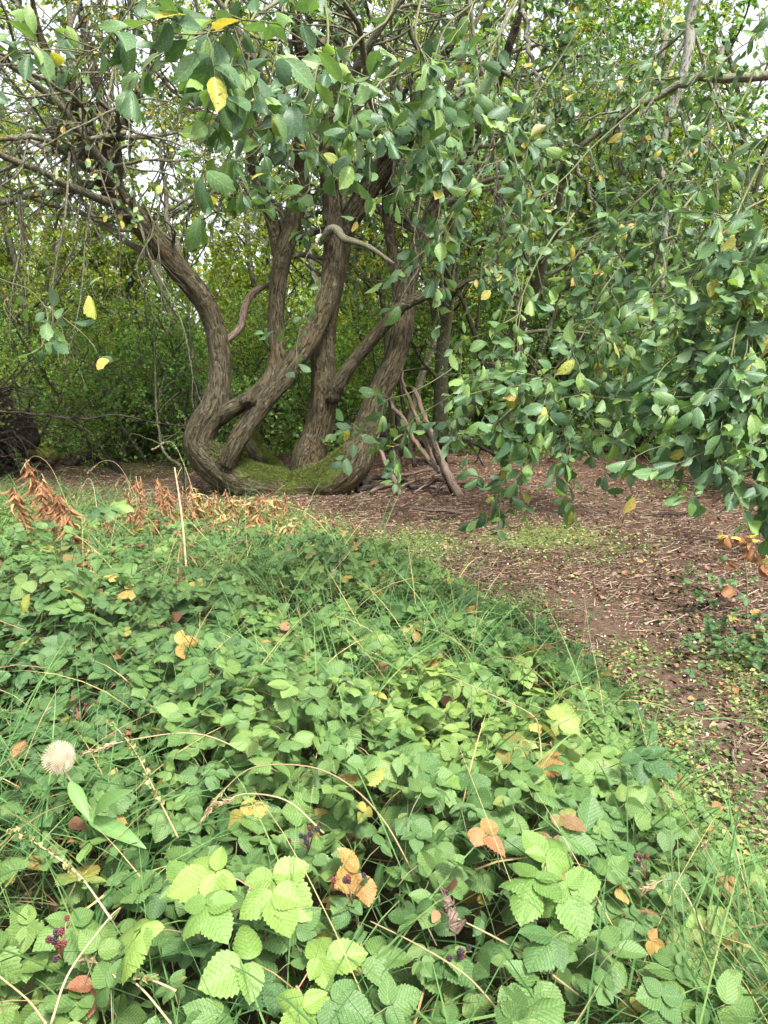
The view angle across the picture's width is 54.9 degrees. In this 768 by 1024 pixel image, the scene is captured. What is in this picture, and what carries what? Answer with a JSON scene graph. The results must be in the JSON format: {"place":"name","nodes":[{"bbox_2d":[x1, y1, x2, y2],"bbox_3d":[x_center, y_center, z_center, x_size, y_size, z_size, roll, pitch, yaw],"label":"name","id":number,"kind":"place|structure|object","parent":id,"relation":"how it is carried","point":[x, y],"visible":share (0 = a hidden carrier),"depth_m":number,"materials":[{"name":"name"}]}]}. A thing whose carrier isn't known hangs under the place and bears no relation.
{"place":"outdoors","nodes":[
{"label":"outdoors","id":0,"kind":"place"},
{"bbox_2d":[0,367,767,1023],"bbox_3d":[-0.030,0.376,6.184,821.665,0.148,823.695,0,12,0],"label":"ground","id":1,"kind":"structure","parent":0,"point":[498,927],"depth_m":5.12,"materials":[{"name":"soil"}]},
{"bbox_2d":[0,488,40,591],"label":"withered willowherb","id":2,"kind":"object","parent":1,"relation":"on","point":[16,498],"visible":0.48,"depth_m":4.98,"materials":[{"name":"plant"}]},
{"bbox_2d":[0,304,44,429],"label":"hawthorn bush","id":3,"kind":"object","parent":1,"relation":"on","point":[1,356],"visible":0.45,"depth_m":9.85,"materials":[{"name":"green plant"}]},
{"bbox_2d":[0,266,72,424],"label":"hawthorn bush","id":4,"kind":"object","parent":1,"relation":"on","point":[17,347],"visible":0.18,"depth_m":13.65,"materials":[{"name":"green plant"}]},
{"bbox_2d":[0,341,77,483],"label":"uprooted stump","id":5,"kind":"object","parent":1,"relation":"on","point":[25,436],"visible":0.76,"depth_m":10.12,"materials":[{"name":"brown wood"}]},
{"bbox_2d":[15,459,67,552],"bbox_3d":[-2.433,0.087,5.309,0.391,0.934,0.241,0,12,0],"label":"withered willowherb","id":6,"kind":"object","parent":1,"relation":"on","point":[32,478],"visible":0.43,"depth_m":5.26,"materials":[{"name":"plant"}]},
{"bbox_2d":[10,565,73,687],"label":"bramble shoot","id":7,"kind":"object","parent":1,"relation":"on","point":[22,588],"visible":0.81,"depth_m":3.28,"materials":[{"name":"plant"}]},
{"bbox_2d":[23,444,60,466],"bbox_3d":[-5.974,-1.044,11.380,2.424,0.584,0.366,5,12,22],"label":"fallen log","id":8,"kind":"object","parent":1,"relation":"on","point":[55,455],"visible":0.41,"depth_m":10.94,"materials":[{"name":"green plant"}]},
{"bbox_2d":[0,242,89,435],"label":"hawthorn bush","id":9,"kind":"object","parent":1,"relation":"on","point":[30,328],"visible":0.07,"depth_m":15.69,"materials":[{"name":"green plant"}]},
{"bbox_2d":[36,474,74,551],"bbox_3d":[-2.222,0.152,5.121,0.345,0.849,0.208,0,12,0],"label":"withered willowherb","id":10,"kind":"object","parent":1,"relation":"on","point":[45,488],"visible":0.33,"depth_m":5.08,"materials":[{"name":"plant"}]},
{"bbox_2d":[42,494,86,562],"bbox_3d":[-2.039,0.260,4.836,0.355,0.765,0.210,0,12,0],"label":"withered willowherb","id":11,"kind":"object","parent":1,"relation":"on","point":[59,506],"visible":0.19,"depth_m":4.78,"materials":[{"name":"plant"}]},
{"bbox_2d":[55,505,89,568],"bbox_3d":[-1.981,0.307,4.753,0.244,0.710,0.187,0,12,0],"label":"withered willowherb","id":12,"kind":"object","parent":1,"relation":"on","point":[69,521],"visible":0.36,"depth_m":4.70,"materials":[{"name":"plant"}]},
{"bbox_2d":[36,740,145,979],"bbox_3d":[-0.676,0.909,1.794,0.320,0.719,0.153,8,14,33],"label":"teasel","id":13,"kind":"object","parent":1,"relation":"on","point":[59,757],"visible":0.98,"depth_m":1.70,"materials":[{"name":"plant"}]},
{"bbox_2d":[0,270,182,470],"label":"hawthorn bush","id":14,"kind":"object","parent":1,"relation":"on","point":[60,401],"visible":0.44,"depth_m":11.14,"materials":[{"name":"green plant"}]},
{"bbox_2d":[61,451,124,473],"bbox_3d":[-4.310,-0.743,11.291,1.176,0.306,0.505,5,12,22],"label":"fallen log","id":15,"kind":"object","parent":1,"relation":"on","point":[88,456],"visible":0.77,"depth_m":11.35,"materials":[{"name":"brown wood"}]},
{"bbox_2d":[0,0,201,421],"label":"tree","id":16,"kind":"object","parent":1,"relation":"on","point":[8,237],"visible":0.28,"depth_m":12.78,"materials":[{"name":"green plant"}]},
{"bbox_2d":[0,24,205,424],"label":"tree","id":17,"kind":"object","parent":1,"relation":"on","point":[9,259],"visible":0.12,"depth_m":16.30,"materials":[{"name":"green plant"}]},
{"bbox_2d":[86,500,133,537],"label":"bramble shoot","id":18,"kind":"object","parent":1,"relation":"on","point":[114,509],"visible":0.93,"depth_m":5.25,"materials":[{"name":"plant"}]},
{"bbox_2d":[1,60,232,404],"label":"tree","id":19,"kind":"object","parent":1,"relation":"on","point":[113,277],"visible":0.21,"depth_m":12.71,"materials":[{"name":"green plant"}]},
{"bbox_2d":[0,228,264,440],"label":"hawthorn bush","id":20,"kind":"object","parent":1,"relation":"on","point":[138,327],"visible":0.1,"depth_m":13.93,"materials":[{"name":"green plant"}]},
{"bbox_2d":[1,276,265,458],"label":"hawthorn bush","id":21,"kind":"object","parent":1,"relation":"on","point":[144,429],"visible":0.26,"depth_m":11.81,"materials":[{"name":"green plant"}]},
{"bbox_2d":[0,258,267,471],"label":"hawthorn bush","id":22,"kind":"object","parent":1,"relation":"on","point":[86,439],"visible":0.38,"depth_m":11.63,"materials":[{"name":"green plant"}]},
{"bbox_2d":[0,0,303,445],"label":"tree","id":23,"kind":"object","parent":1,"relation":"on","point":[214,253],"visible":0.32,"depth_m":12.54,"materials":[{"name":"green plant"}]},
{"bbox_2d":[134,319,191,489],"bbox_3d":[-2.728,-1.361,9.373,0.767,2.135,0.656,-9,15,-39],"label":"thin sapling","id":24,"kind":"object","parent":1,"relation":"on","point":[168,457],"visible":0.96,"depth_m":9.42,"materials":[{"name":"brown plant"}]},
{"bbox_2d":[23,229,305,431],"bbox_3d":[-4.765,-3.733,16.621,5.781,5.499,5.685,-8,14,-33],"label":"hawthorn bush","id":25,"kind":"object","parent":1,"relation":"on","point":[195,327],"visible":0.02,"depth_m":16.23,"materials":[{"name":"green plant"}]},
{"bbox_2d":[1,491,357,559],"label":"withered undergrowth","id":26,"kind":"object","parent":1,"relation":"on","point":[227,512],"visible":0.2,"depth_m":6.62,"materials":[{"name":"brown plant"}]},
{"bbox_2d":[120,860,238,1023],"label":"bramble shoot","id":27,"kind":"object","parent":1,"relation":"on","point":[213,918],"visible":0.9,"depth_m":1.33,"materials":[{"name":"plant"}]},
{"bbox_2d":[162,222,214,409],"bbox_3d":[-2.865,-2.637,11.078,0.757,3.223,1.001,0,12,0],"label":"thin sapling","id":28,"kind":"object","parent":1,"relation":"on","point":[185,253],"visible":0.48,"depth_m":10.90,"materials":[{"name":"brown plant"}]},
{"bbox_2d":[59,271,343,471],"bbox_3d":[-2.721,-1.559,10.806,3.260,3.910,5.265,-8,14,-34],"label":"hawthorn bush","id":29,"kind":"object","parent":1,"relation":"on","point":[224,429],"visible":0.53,"depth_m":10.88,"materials":[{"name":"green plant"}]},
{"bbox_2d":[158,131,319,378],"bbox_3d":[-3.636,-6.126,19.460,4.575,7.541,3.975,0,12,0],"label":"tree","id":30,"kind":"object","parent":1,"relation":"on","point":[237,280],"visible":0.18,"depth_m":19.61,"materials":[{"name":"green plant"}]},
{"bbox_2d":[167,846,312,975],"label":"bramble shoot","id":31,"kind":"object","parent":1,"relation":"on","point":[267,899],"visible":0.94,"depth_m":1.43,"materials":[{"name":"plant"}]},
{"bbox_2d":[74,0,433,439],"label":"tree","id":32,"kind":"object","parent":1,"relation":"on","point":[253,280],"visible":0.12,"depth_m":14.43,"materials":[{"name":"green plant"}]},
{"bbox_2d":[177,327,337,459],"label":"hawthorn bush","id":33,"kind":"object","parent":1,"relation":"on","point":[270,443],"visible":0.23,"depth_m":12.62,"materials":[{"name":"green plant"}]},
{"bbox_2d":[0,0,517,379],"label":"overhanging willow","id":34,"kind":"object","parent":1,"relation":"on","point":[207,86],"visible":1,"depth_m":2.17,"materials":[{"name":"green plant"}]},
{"bbox_2d":[177,262,377,437],"bbox_3d":[-1.669,-2.513,14.577,4.849,4.536,4.447,0,12,0],"label":"hawthorn bush","id":35,"kind":"object","parent":1,"relation":"on","point":[258,350],"visible":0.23,"depth_m":13.75,"materials":[{"name":"green plant"}]},
{"bbox_2d":[150,6,413,296],"bbox_3d":[-1.859,-4.640,12.486,3.967,7.446,3.950,6,13,26],"label":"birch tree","id":36,"kind":"object","parent":1,"relation":"on","point":[311,264],"visible":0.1,"depth_m":11.51,"materials":[{"name":"green plant"}]},
{"bbox_2d":[198,924,367,1023],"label":"bramble shoot","id":37,"kind":"object","parent":1,"relation":"on","point":[221,976],"visible":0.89,"depth_m":1.32,"materials":[{"name":"plant"}]},
{"bbox_2d":[193,253,390,423],"bbox_3d":[-1.921,-3.805,17.000,5.246,4.365,5.412,-3,12,-15],"label":"hawthorn bush","id":38,"kind":"object","parent":1,"relation":"on","point":[246,325],"visible":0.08,"depth_m":16.73,"materials":[{"name":"green plant"}]},
{"bbox_2d":[230,0,429,387],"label":"tree","id":39,"kind":"object","parent":1,"relation":"on","point":[349,294],"visible":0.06,"depth_m":17.54,"materials":[{"name":"green plant"}]},
{"bbox_2d":[202,283,469,462],"bbox_3d":[-0.650,-2.293,13.413,4.159,3.386,4.424,-10,15,-41],"label":"hawthorn bush","id":40,"kind":"object","parent":1,"relation":"on","point":[352,412],"visible":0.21,"depth_m":13.30,"materials":[{"name":"green plant"}]},
{"bbox_2d":[0,0,672,496],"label":"multi stemmed willow","id":41,"kind":"object","parent":1,"relation":"on","point":[210,458],"visible":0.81,"depth_m":8.55,"materials":[{"name":"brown plant"}]},
{"bbox_2d":[0,389,185,449],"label":"bare branch","id":42,"kind":"object","parent":41,"relation":"attached to","point":[53,416],"visible":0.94,"depth_m":8.51,"materials":[{"name":"brown wood"}]},
{"bbox_2d":[26,385,662,463],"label":"woodland undergrowth","id":43,"kind":"object","parent":1,"relation":"on","point":[164,457],"visible":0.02,"depth_m":13.73,"materials":[{"name":"green plant"}]},
{"bbox_2d":[235,307,458,422],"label":"hawthorn bush","id":44,"kind":"object","parent":1,"relation":"on","point":[347,353],"visible":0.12,"depth_m":14.55,"materials":[{"name":"green plant"}]},
{"bbox_2d":[252,283,464,420],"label":"hawthorn bush","id":45,"kind":"object","parent":1,"relation":"on","point":[314,294],"visible":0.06,"depth_m":16.64,"materials":[{"name":"green plant"}]},
{"bbox_2d":[0,494,767,1023],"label":"bramble undergrowth","id":46,"kind":"object","parent":1,"relation":"on","point":[660,994],"visible":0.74,"depth_m":1.98,"materials":[{"name":"green plant"}]},
{"bbox_2d":[45,915,69,962],"bbox_3d":[-0.581,0.770,1.323,0.044,0.082,0.030,-8,14,-33],"label":"blackberry cluster","id":47,"kind":"object","parent":46,"relation":"on","point":[58,943],"visible":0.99,"depth_m":1.32,"materials":[{"name":"plant"}]},
{"bbox_2d":[50,907,120,1023],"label":"dry grass stalk","id":48,"kind":"object","parent":46,"relation":"on","point":[68,974],"visible":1,"depth_m":1.23,"materials":[{"name":"plant"}]},
{"bbox_2d":[287,825,320,851],"bbox_3d":[-0.167,0.695,1.585,0.082,0.084,0.035,4,12,21],"label":"blackberry cluster","id":49,"kind":"object","parent":46,"relation":"on","point":[317,828],"visible":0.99,"depth_m":1.58,"materials":[{"name":"plant"}]},
{"bbox_2d":[639,879,722,971],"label":"dry grass stalk","id":50,"kind":"object","parent":46,"relation":"on","point":[647,887],"visible":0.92,"depth_m":1.71,"materials":[{"name":"plant"}]},
{"bbox_2d":[0,437,767,1023],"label":"grass","id":51,"kind":"structure","parent":1,"relation":"on","point":[700,999],"depth_m":2.10,"materials":[{"name":"green plant"}]},
{"bbox_2d":[7,826,111,919],"bbox_3d":[-0.644,0.708,1.483,0.350,0.062,0.038,8,14,33],"label":"seed spike","id":52,"kind":"object","parent":51,"relation":"on","point":[25,836],"visible":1,"depth_m":1.50,"materials":[{"name":"plant"}]},
{"bbox_2d":[78,954,171,1023],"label":"dry grass stalk","id":53,"kind":"object","parent":51,"relation":"on","point":[89,958],"visible":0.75,"depth_m":1.29,"materials":[{"name":"plant"}]},
{"bbox_2d":[106,720,178,837],"bbox_3d":[-0.571,0.615,1.733,0.027,0.159,0.348,-10,15,-39],"label":"seed spike","id":54,"kind":"object","parent":51,"relation":"on","point":[154,793],"visible":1,"depth_m":1.70,"materials":[{"name":"plant"}]},
{"bbox_2d":[112,968,176,991],"bbox_3d":[-0.406,0.807,1.272,0.136,0.036,0.029,4,12,20],"label":"seed spike","id":55,"kind":"object","parent":51,"relation":"on","point":[150,979],"visible":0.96,"depth_m":1.27,"materials":[{"name":"plant"}]},
{"bbox_2d":[82,732,295,781],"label":"dry grass stalk","id":56,"kind":"object","parent":51,"relation":"on","point":[100,748],"visible":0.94,"depth_m":1.99,"materials":[{"name":"plant"}]},
{"bbox_2d":[217,793,324,833],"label":"dry grass stalk","id":57,"kind":"object","parent":51,"relation":"on","point":[227,801],"visible":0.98,"depth_m":1.76,"materials":[{"name":"plant"}]},
{"bbox_2d":[195,764,420,888],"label":"dry grass stalk","id":58,"kind":"object","parent":51,"relation":"on","point":[214,801],"visible":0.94,"depth_m":1.77,"materials":[{"name":"plant"}]},
{"bbox_2d":[370,921,494,1007],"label":"dry grass stalk","id":59,"kind":"object","parent":51,"relation":"on","point":[470,979],"visible":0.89,"depth_m":1.36,"materials":[{"name":"plant"}]},
{"bbox_2d":[439,887,466,934],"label":"dead leaf","id":60,"kind":"object","parent":51,"relation":"on","point":[456,926],"visible":0.98,"depth_m":1.41,"materials":[{"name":"brown plant"}]},
{"bbox_2d":[0,32,767,410],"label":"distant woodland","id":61,"kind":"object","parent":1,"relation":"on","point":[298,290],"visible":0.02,"depth_m":24.19,"materials":[{"name":"green plant"}]},
{"bbox_2d":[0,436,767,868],"bbox_3d":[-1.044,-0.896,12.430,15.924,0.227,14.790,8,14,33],"label":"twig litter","id":62,"kind":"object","parent":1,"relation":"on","point":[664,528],"visible":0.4,"depth_m":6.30,"materials":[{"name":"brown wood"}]},
{"bbox_2d":[1,449,767,1021],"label":"ground cover","id":63,"kind":"object","parent":1,"relation":"on","point":[683,741],"visible":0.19,"depth_m":3.72,"materials":[{"name":"green plant"}]},
{"bbox_2d":[356,702,424,803],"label":"bramble shoot","id":64,"kind":"object","parent":1,"relation":"on","point":[416,732],"visible":0.17,"depth_m":2.29,"materials":[{"name":"plant"}]},
{"bbox_2d":[389,407,402,479],"bbox_3d":[0.149,-0.882,9.716,0.150,0.978,0.330,3,12,15],"label":"leaning pole","id":65,"kind":"object","parent":1,"relation":"on","point":[397,449],"visible":0.41,"depth_m":9.73,"materials":[{"name":"brown wood"}]},
{"bbox_2d":[173,0,630,458],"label":"tree","id":66,"kind":"object","parent":1,"relation":"on","point":[380,292],"visible":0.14,"depth_m":11.65,"materials":[{"name":"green plant"}]},
{"bbox_2d":[398,380,416,466],"bbox_3d":[0.302,-1.226,9.450,0.089,1.298,0.329,-9,15,-38],"label":"leaning pole","id":67,"kind":"object","parent":1,"relation":"on","point":[410,448],"visible":0.58,"depth_m":9.46,"materials":[{"name":"brown wood"}]},
{"bbox_2d":[388,397,440,473],"bbox_3d":[0.363,-0.988,9.219,0.760,1.005,0.111,4,12,20],"label":"leaning pole","id":68,"kind":"object","parent":1,"relation":"on","point":[427,457],"visible":0.8,"depth_m":9.20,"materials":[{"name":"brown wood"}]},
{"bbox_2d":[286,0,543,390],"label":"tree","id":69,"kind":"object","parent":1,"relation":"on","point":[369,230],"visible":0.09,"depth_m":12.62,"materials":[{"name":"green plant"}]},
{"bbox_2d":[400,371,436,463],"bbox_3d":[0.442,-1.299,9.344,0.516,1.421,0.106,6,13,27],"label":"leaning pole","id":70,"kind":"object","parent":1,"relation":"on","point":[422,436],"visible":0.59,"depth_m":9.35,"materials":[{"name":"brown wood"}]},
{"bbox_2d":[335,272,503,440],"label":"hawthorn bush","id":71,"kind":"object","parent":1,"relation":"on","point":[355,336],"visible":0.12,"depth_m":13.81,"materials":[{"name":"green plant"}]},
{"bbox_2d":[348,334,498,456],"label":"hawthorn bush","id":72,"kind":"object","parent":1,"relation":"on","point":[431,393],"visible":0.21,"depth_m":13.09,"materials":[{"name":"green plant"}]},
{"bbox_2d":[303,241,555,435],"bbox_3d":[1.107,-3.633,15.974,5.260,4.550,4.916,0,12,0],"label":"hawthorn bush","id":73,"kind":"object","parent":1,"relation":"on","point":[378,304],"visible":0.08,"depth_m":15.43,"materials":[{"name":"green plant"}]},
{"bbox_2d":[379,431,495,465],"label":"fallen branch","id":74,"kind":"object","parent":1,"relation":"on","point":[384,434],"visible":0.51,"depth_m":11.47,"materials":[{"name":"brown wood"}]},
{"bbox_2d":[412,387,464,497],"bbox_3d":[0.627,-0.870,9.181,0.165,1.304,1.198,-6,13,-29],"label":"leaning pole","id":75,"kind":"object","parent":1,"relation":"on","point":[455,488],"visible":0.73,"depth_m":8.93,"materials":[{"name":"brown wood"}]},
{"bbox_2d":[433,766,506,963],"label":"bramble shoot","id":76,"kind":"object","parent":1,"relation":"on","point":[454,783],"visible":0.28,"depth_m":1.78,"materials":[{"name":"plant"}]},
{"bbox_2d":[367,301,584,437],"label":"hawthorn bush","id":77,"kind":"object","parent":1,"relation":"on","point":[412,358],"visible":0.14,"depth_m":14.38,"materials":[{"name":"green plant"}]},
{"bbox_2d":[415,250,579,439],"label":"hawthorn bush","id":78,"kind":"object","parent":1,"relation":"on","point":[481,328],"visible":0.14,"depth_m":14.07,"materials":[{"name":"green plant"}]},
{"bbox_2d":[347,0,650,464],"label":"tree","id":79,"kind":"object","parent":1,"relation":"on","point":[442,345],"visible":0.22,"depth_m":10.18,"materials":[{"name":"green plant"}]},
{"bbox_2d":[385,1,631,405],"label":"tree","id":80,"kind":"object","parent":1,"relation":"on","point":[539,23],"visible":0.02,"depth_m":15.94,"materials":[{"name":"green plant"}]},
{"bbox_2d":[495,704,580,764],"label":"bramble shoot","id":81,"kind":"object","parent":1,"relation":"on","point":[556,714],"visible":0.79,"depth_m":2.25,"materials":[{"name":"plant"}]},
{"bbox_2d":[325,0,767,555],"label":"overhanging willow","id":82,"kind":"object","parent":1,"relation":"on","point":[705,392],"visible":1,"depth_m":3.32,"materials":[{"name":"green plant"}]},
{"bbox_2d":[498,830,600,1000],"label":"bramble shoot","id":83,"kind":"object","parent":1,"relation":"on","point":[573,912],"visible":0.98,"depth_m":1.44,"materials":[{"name":"plant"}]},
{"bbox_2d":[431,250,674,439],"bbox_3d":[3.099,-2.881,14.043,5.226,3.732,4.100,-6,13,-26],"label":"hawthorn bush","id":84,"kind":"object","parent":1,"relation":"on","point":[487,339],"visible":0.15,"depth_m":13.06,"materials":[{"name":"green plant"}]},
{"bbox_2d":[537,809,584,855],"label":"bramble shoot","id":85,"kind":"object","parent":1,"relation":"on","point":[568,819],"visible":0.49,"depth_m":1.72,"materials":[{"name":"plant"}]},
{"bbox_2d":[398,0,725,437],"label":"tree","id":86,"kind":"object","parent":1,"relation":"on","point":[623,9],"visible":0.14,"depth_m":11.73,"materials":[{"name":"green plant"}]},
{"bbox_2d":[400,0,739,433],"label":"tree","id":87,"kind":"object","parent":1,"relation":"on","point":[672,138],"visible":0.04,"depth_m":13.34,"materials":[{"name":"green plant"}]},
{"bbox_2d":[435,0,723,354],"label":"tree","id":88,"kind":"object","parent":1,"relation":"on","point":[676,73],"visible":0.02,"depth_m":17.33,"materials":[{"name":"green plant"}]},
{"bbox_2d":[455,194,765,439],"bbox_3d":[5.087,-3.505,14.296,5.794,5.490,5.738,-10,15,-41],"label":"hawthorn bush","id":89,"kind":"object","parent":1,"relation":"on","point":[568,376],"visible":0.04,"depth_m":14.19,"materials":[{"name":"green plant"}]},
{"bbox_2d":[528,292,695,463],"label":"hawthorn bush","id":90,"kind":"object","parent":1,"relation":"on","point":[639,439],"visible":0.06,"depth_m":12.76,"materials":[{"name":"green plant"}]},
{"bbox_2d":[566,746,676,802],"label":"bramble shoot","id":91,"kind":"object","parent":1,"relation":"on","point":[643,770],"visible":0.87,"depth_m":2.04,"materials":[{"name":"plant"}]},
{"bbox_2d":[539,40,763,364],"bbox_3d":[7.118,-6.781,18.955,6.260,9.058,5.258,-3,12,-14],"label":"tree","id":92,"kind":"object","parent":1,"relation":"on","point":[703,228],"visible":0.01,"depth_m":18.10,"materials":[{"name":"green plant"}]},
{"bbox_2d":[546,0,767,447],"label":"tree","id":93,"kind":"object","parent":1,"relation":"on","point":[713,17],"visible":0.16,"depth_m":11.02,"materials":[{"name":"green plant"}]},
{"bbox_2d":[582,261,766,465],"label":"hawthorn bush","id":94,"kind":"object","parent":1,"relation":"on","point":[675,353],"visible":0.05,"depth_m":11.55,"materials":[{"name":"green plant"}]},
{"bbox_2d":[586,0,767,318],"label":"tree","id":95,"kind":"object","parent":1,"relation":"on","point":[763,194],"visible":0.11,"depth_m":12.87,"materials":[{"name":"green plant"}]},
{"bbox_2d":[607,249,767,437],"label":"hawthorn bush","id":96,"kind":"object","parent":1,"relation":"on","point":[663,360],"visible":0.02,"depth_m":11.86,"materials":[{"name":"green plant"}]},
{"bbox_2d":[666,905,739,1000],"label":"bramble shoot","id":97,"kind":"object","parent":1,"relation":"on","point":[720,912],"visible":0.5,"depth_m":1.60,"materials":[{"name":"plant"}]},
{"bbox_2d":[643,300,767,512],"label":"hawthorn bush","id":98,"kind":"object","parent":1,"relation":"on","point":[747,471],"visible":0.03,"depth_m":8.76,"materials":[{"name":"green plant"}]},
{"bbox_2d":[675,561,767,709],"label":"verge undergrowth","id":99,"kind":"object","parent":1,"relation":"on","point":[755,661],"visible":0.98,"depth_m":4.13,"materials":[{"name":"green plant"}]},
{"bbox_2d":[680,48,767,209],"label":"tree","id":100,"kind":"object","parent":1,"relation":"on","point":[748,125],"visible":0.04,"depth_m":17.82,"materials":[{"name":"green plant"}]},
{"bbox_2d":[686,907,767,966],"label":"bramble shoot","id":101,"kind":"object","parent":1,"relation":"on","point":[692,917],"visible":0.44,"depth_m":1.68,"materials":[{"name":"plant"}]},
{"bbox_2d":[711,535,767,618],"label":"withered sapling","id":102,"kind":"object","parent":1,"relation":"on","point":[741,542],"visible":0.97,"depth_m":4.57,"materials":[{"name":"orange plant"}]},
{"bbox_2d":[0,0,767,362],"label":"sky","id":103,"kind":"structure","parent":0,"point":[744,38],"materials":[{"name":"white"}]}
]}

